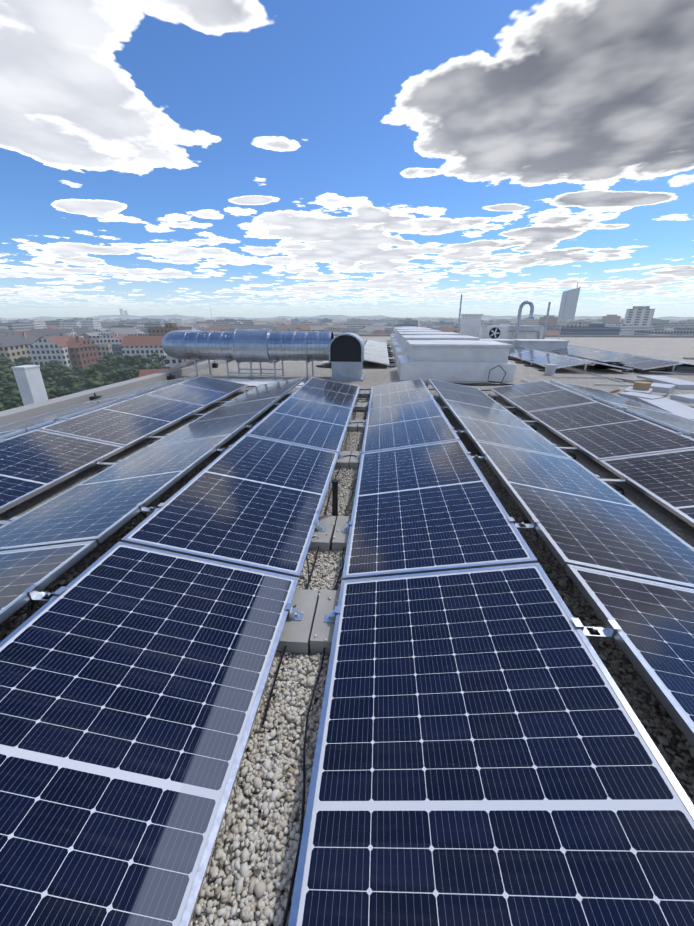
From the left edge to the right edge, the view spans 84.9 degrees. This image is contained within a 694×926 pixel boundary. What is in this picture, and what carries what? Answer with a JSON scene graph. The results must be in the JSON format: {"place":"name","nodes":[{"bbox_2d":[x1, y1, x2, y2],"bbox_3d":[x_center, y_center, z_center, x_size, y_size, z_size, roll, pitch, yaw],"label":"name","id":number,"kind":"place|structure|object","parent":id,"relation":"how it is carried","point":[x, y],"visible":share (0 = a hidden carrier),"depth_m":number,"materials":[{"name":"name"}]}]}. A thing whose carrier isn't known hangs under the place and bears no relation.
{"place":"outdoors","nodes":[
{"label":"outdoors","id":0,"kind":"place"},
{"bbox_2d":[0,336,693,925],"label":"roof gravel","id":1,"kind":"structure","parent":0,"point":[660,348],"depth_m":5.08,"materials":[{"name":"beige gravel"}]},
{"bbox_2d":[276,390,369,655],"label":"concrete ballast blocks","id":2,"kind":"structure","parent":1,"relation":"on","point":[297,637],"depth_m":2.03,"materials":[{"name":"concrete"}]},
{"bbox_2d":[301,420,363,641],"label":"stray chippings","id":3,"kind":"object","parent":2,"relation":"on","point":[329,598],"visible":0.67,"depth_m":2.61,"materials":[{"name":"stone"}]},
{"bbox_2d":[0,317,693,385],"bbox_3d":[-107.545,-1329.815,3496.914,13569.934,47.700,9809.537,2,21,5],"label":"city buildings","id":4,"kind":"structure","parent":0,"point":[81,342],"depth_m":411.86,"materials":[{"name":"brick"}]},
{"bbox_2d":[0,0,693,317],"label":"sky","id":5,"kind":"structure","parent":0,"point":[231,158],"materials":[{"name":"blue"}]},
{"bbox_2d":[16,314,693,318],"bbox_3d":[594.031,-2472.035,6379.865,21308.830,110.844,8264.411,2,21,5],"label":"distant hills","id":6,"kind":"structure","parent":0,"point":[319,316],"depth_m":9504.08,"materials":[{"name":"grey"}]},
{"bbox_2d":[478,339,569,353],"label":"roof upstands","id":7,"kind":"object","parent":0,"point":[549,345],"visible":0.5,"depth_m":16.48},
{"label":"city terrain","id":8,"kind":"structure","parent":0,"visible":0},
{"bbox_2d":[11,365,47,405],"bbox_3d":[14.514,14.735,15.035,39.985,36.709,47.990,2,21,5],"label":"chimney","id":9,"kind":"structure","parent":8,"relation":"on","point":[30,384],"depth_m":6.65,"materials":[{"name":"white"}]},
{"bbox_2d":[0,334,693,426],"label":"roof parapet","id":10,"kind":"structure","parent":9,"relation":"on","point":[13,415],"depth_m":7.75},
{"bbox_2d":[216,378,303,387],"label":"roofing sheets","id":11,"kind":"object","parent":10,"relation":"on","point":[256,382],"visible":0.25,"depth_m":9.45,"materials":[{"name":"white metal"}]},
{"bbox_2d":[162,329,363,380],"bbox_3d":[-2.298,-3.092,10.519,5.590,1.230,2.200,2,21,5],"label":"ventilation duct","id":12,"kind":"object","parent":10,"relation":"on","point":[343,353],"visible":1,"depth_m":9.57,"materials":[{"name":"metal"}]},
{"bbox_2d":[190,419,365,925],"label":"gravel stones","id":13,"kind":"object","parent":10,"relation":"on","point":[280,863],"visible":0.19,"depth_m":1.28,"materials":[{"name":"gravel"}]},
{"bbox_2d":[0,378,693,651],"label":"mounting clamps","id":14,"kind":"object","parent":10,"relation":"on","point":[593,635],"visible":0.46,"depth_m":2.40,"materials":[{"name":"metal"}]},
{"bbox_2d":[0,376,194,438],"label":"solar panel row","id":15,"kind":"object","parent":14,"relation":"on","point":[16,428],"visible":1,"depth_m":5.51,"materials":[{"name":"blue glass"}]},
{"bbox_2d":[0,376,247,513],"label":"solar panel row","id":16,"kind":"object","parent":14,"relation":"on","point":[34,462],"visible":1,"depth_m":4.36,"materials":[{"name":"blue glass"}]},
{"bbox_2d":[0,377,305,623],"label":"solar panel row","id":17,"kind":"object","parent":14,"relation":"on","point":[45,544],"visible":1,"depth_m":2.80,"materials":[{"name":"blue glass"}]},
{"bbox_2d":[0,377,359,925],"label":"solar panel row","id":18,"kind":"object","parent":14,"relation":"on","point":[136,662],"visible":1,"depth_m":1.42,"materials":[{"name":"blue glass"}]},
{"bbox_2d":[288,379,693,925],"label":"solar panel row","id":19,"kind":"object","parent":14,"relation":"on","point":[487,753],"visible":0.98,"depth_m":1.21,"materials":[{"name":"blue glass"}]},
{"bbox_2d":[428,379,693,747],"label":"solar panel row","id":20,"kind":"object","parent":14,"relation":"on","point":[626,564],"visible":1,"depth_m":2.26,"materials":[{"name":"blue glass"}]},
{"bbox_2d":[490,380,693,526],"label":"solar panel row","id":21,"kind":"object","parent":14,"relation":"on","point":[653,461],"visible":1,"depth_m":4.22,"materials":[{"name":"blue glass"}]},
{"bbox_2d":[550,380,693,435],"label":"solar panel row","id":22,"kind":"object","parent":14,"relation":"on","point":[681,424],"visible":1,"depth_m":5.59,"materials":[{"name":"blue glass"}]},
{"bbox_2d":[332,394,369,520],"bbox_3d":[0.136,-0.568,5.166,0.253,0.360,4.912,2,21,5],"label":"valley pipe and cables","id":23,"kind":"object","parent":10,"relation":"on","point":[335,482],"visible":0.77,"depth_m":2.89,"materials":[{"name":"black plastic"}]},
{"bbox_2d":[390,326,425,340],"bbox_3d":[4.140,-8.667,25.442,2.400,0.926,2.008,2,21,5],"label":"skylight","id":24,"kind":"object","parent":10,"relation":"on","point":[394,334],"visible":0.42,"depth_m":24.64,"materials":[{"name":"metal"}]},
{"bbox_2d":[391,328,432,344],"bbox_3d":[3.849,-7.505,22.420,2.420,0.926,2.008,2,21,5],"label":"skylight","id":25,"kind":"object","parent":10,"relation":"on","point":[394,337],"visible":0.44,"depth_m":21.73,"materials":[{"name":"metal"}]},
{"bbox_2d":[392,329,441,348],"bbox_3d":[3.558,-6.343,19.399,2.440,0.926,2.008,2,21,5],"label":"skylight","id":26,"kind":"object","parent":10,"relation":"on","point":[410,330],"visible":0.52,"depth_m":18.67,"materials":[{"name":"metal"}]},
{"bbox_2d":[393,332,460,355],"bbox_3d":[3.416,-5.177,16.366,2.760,0.926,2.008,2,21,5],"label":"skylight","id":27,"kind":"object","parent":10,"relation":"on","point":[397,344],"visible":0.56,"depth_m":15.59,"materials":[{"name":"metal"}]},
{"bbox_2d":[169,385,693,925],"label":"cables","id":28,"kind":"object","parent":10,"relation":"on","point":[313,695],"visible":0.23,"depth_m":1.51,"materials":[{"name":"black plastic"}]},
{"bbox_2d":[395,335,479,364],"bbox_3d":[3.124,-4.016,13.344,2.780,0.926,2.008,2,21,5],"label":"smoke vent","id":29,"kind":"object","parent":10,"relation":"on","point":[402,351],"visible":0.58,"depth_m":12.56,"materials":[{"name":"metal"}]},
{"bbox_2d":[397,340,515,381],"bbox_3d":[2.833,-2.854,10.323,2.800,0.926,2.008,2,21,5],"label":"housing","id":30,"kind":"object","parent":10,"relation":"on","point":[454,360],"visible":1,"depth_m":9.49,"materials":[{"name":"metal"}]},
{"bbox_2d":[425,365,513,385],"bbox_3d":[3.106,-2.088,9.016,3.205,0.429,0.600,2,21,5],"label":"cable bundle","id":31,"kind":"object","parent":10,"relation":"on","point":[484,384],"visible":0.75,"depth_m":8.93,"materials":[{"name":"black"}]},
{"bbox_2d":[460,314,483,337],"bbox_3d":[6.564,-7.079,20.293,1.000,1.657,1.000,2,21,5],"label":"exhaust stack","id":32,"kind":"object","parent":10,"relation":"on","point":[470,325],"visible":0.62,"depth_m":19.82,"materials":[{"name":"silver metal"}]},
{"bbox_2d":[315,340,677,372],"bbox_3d":[5.267,-4.757,16.106,11.857,0.329,10.590,2,21,5],"label":"mounting frame","id":33,"kind":"object","parent":10,"relation":"on","point":[543,370],"visible":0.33,"depth_m":12.35,"materials":[{"name":"metal"}]},
{"bbox_2d":[364,339,388,364],"bbox_3d":[1.263,-5.036,16.694,1.030,0.215,10.530,2,21,5],"label":"solar panel row","id":34,"kind":"object","parent":33,"relation":"on","point":[375,351],"visible":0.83,"depth_m":14.74,"materials":[{"name":"blue glass"}]},
{"bbox_2d":[521,346,632,369],"bbox_3d":[7.914,-4.232,14.604,1.030,0.215,8.420,2,21,5],"label":"solar panel row","id":35,"kind":"object","parent":33,"relation":"on","point":[582,359],"visible":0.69,"depth_m":11.71,"materials":[{"name":"blue glass"}]},
{"bbox_2d":[486,326,507,338],"bbox_3d":[7.616,-6.413,19.367,0.950,1.080,0.415,2,21,5],"label":"air conditioner","id":36,"kind":"object","parent":10,"relation":"on","point":[496,332],"visible":0.77,"depth_m":19.11,"materials":[{"name":"white metal"}]},
{"bbox_2d":[457,293,567,339],"bbox_3d":[8.713,-7.716,20.498,5.876,2.700,3.890,2,21,5],"label":"rooftop equipment","id":37,"kind":"object","parent":10,"relation":"on","point":[532,332],"visible":0.31,"depth_m":21.03,"materials":[{"name":"metal"}]},
{"bbox_2d":[514,300,534,338],"bbox_3d":[9.289,-7.302,19.953,1.010,2.317,0.440,2,21,5],"label":"gooseneck vent","id":38,"kind":"object","parent":10,"relation":"on","point":[530,303],"visible":0.83,"depth_m":19.71,"materials":[{"name":"silver metal"}]},
{"bbox_2d":[509,346,591,368],"bbox_3d":[6.761,-4.268,14.698,1.030,0.215,8.420,2,21,5],"label":"solar panel row","id":39,"kind":"object","parent":10,"relation":"on","point":[537,357],"visible":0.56,"depth_m":12.63,"materials":[{"name":"blue glass"}]},
{"bbox_2d":[521,363,693,386],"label":"mounting rails","id":40,"kind":"object","parent":10,"relation":"on","point":[599,377],"visible":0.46,"depth_m":10.01,"materials":[{"name":"metal"}]},
{"bbox_2d":[550,345,682,369],"bbox_3d":[9.180,-4.193,14.502,1.030,0.215,8.420,2,21,5],"label":"solar panel row","id":41,"kind":"object","parent":10,"relation":"on","point":[637,362],"visible":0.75,"depth_m":12.59,"materials":[{"name":"blue glass"}]},
{"bbox_2d":[545,357,693,419],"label":"roofing sheets","id":42,"kind":"object","parent":10,"relation":"on","point":[652,391],"visible":0.75,"depth_m":7.59,"materials":[{"name":"plastic foam"},{"name":"cardboard"},{"name":"wood"}]},
{"bbox_2d":[594,362,666,370],"bbox_3d":[9.476,-2.911,11.496,3.513,0.180,0.750,6,22,16],"label":"cable coil","id":43,"kind":"object","parent":10,"relation":"on","point":[598,366],"visible":0.67,"depth_m":11.64,"materials":[{"name":"black"}]},
{"bbox_2d":[569,345,693,364],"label":"solar panel row","id":44,"kind":"object","parent":10,"relation":"on","point":[643,356],"visible":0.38,"depth_m":12.11,"materials":[{"name":"blue glass"}]},
{"bbox_2d":[119,282,654,325],"bbox_3d":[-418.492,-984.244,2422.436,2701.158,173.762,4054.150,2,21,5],"label":"distant buildings","id":45,"kind":"structure","parent":8,"relation":"on","point":[639,316],"depth_m":844.60,"materials":[{"name":"glass"},{"name":"concrete"}]},
{"bbox_3d":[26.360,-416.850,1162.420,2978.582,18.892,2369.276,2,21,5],"label":"tree trunks","id":46,"kind":"structure","parent":8,"relation":"on","visible":0},
{"bbox_2d":[0,352,168,411],"bbox_3d":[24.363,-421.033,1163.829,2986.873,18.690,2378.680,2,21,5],"label":"trees","id":47,"kind":"object","parent":46,"relation":"on","point":[111,365],"visible":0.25,"depth_m":158.99,"materials":[{"name":"green plant"}]}
]}

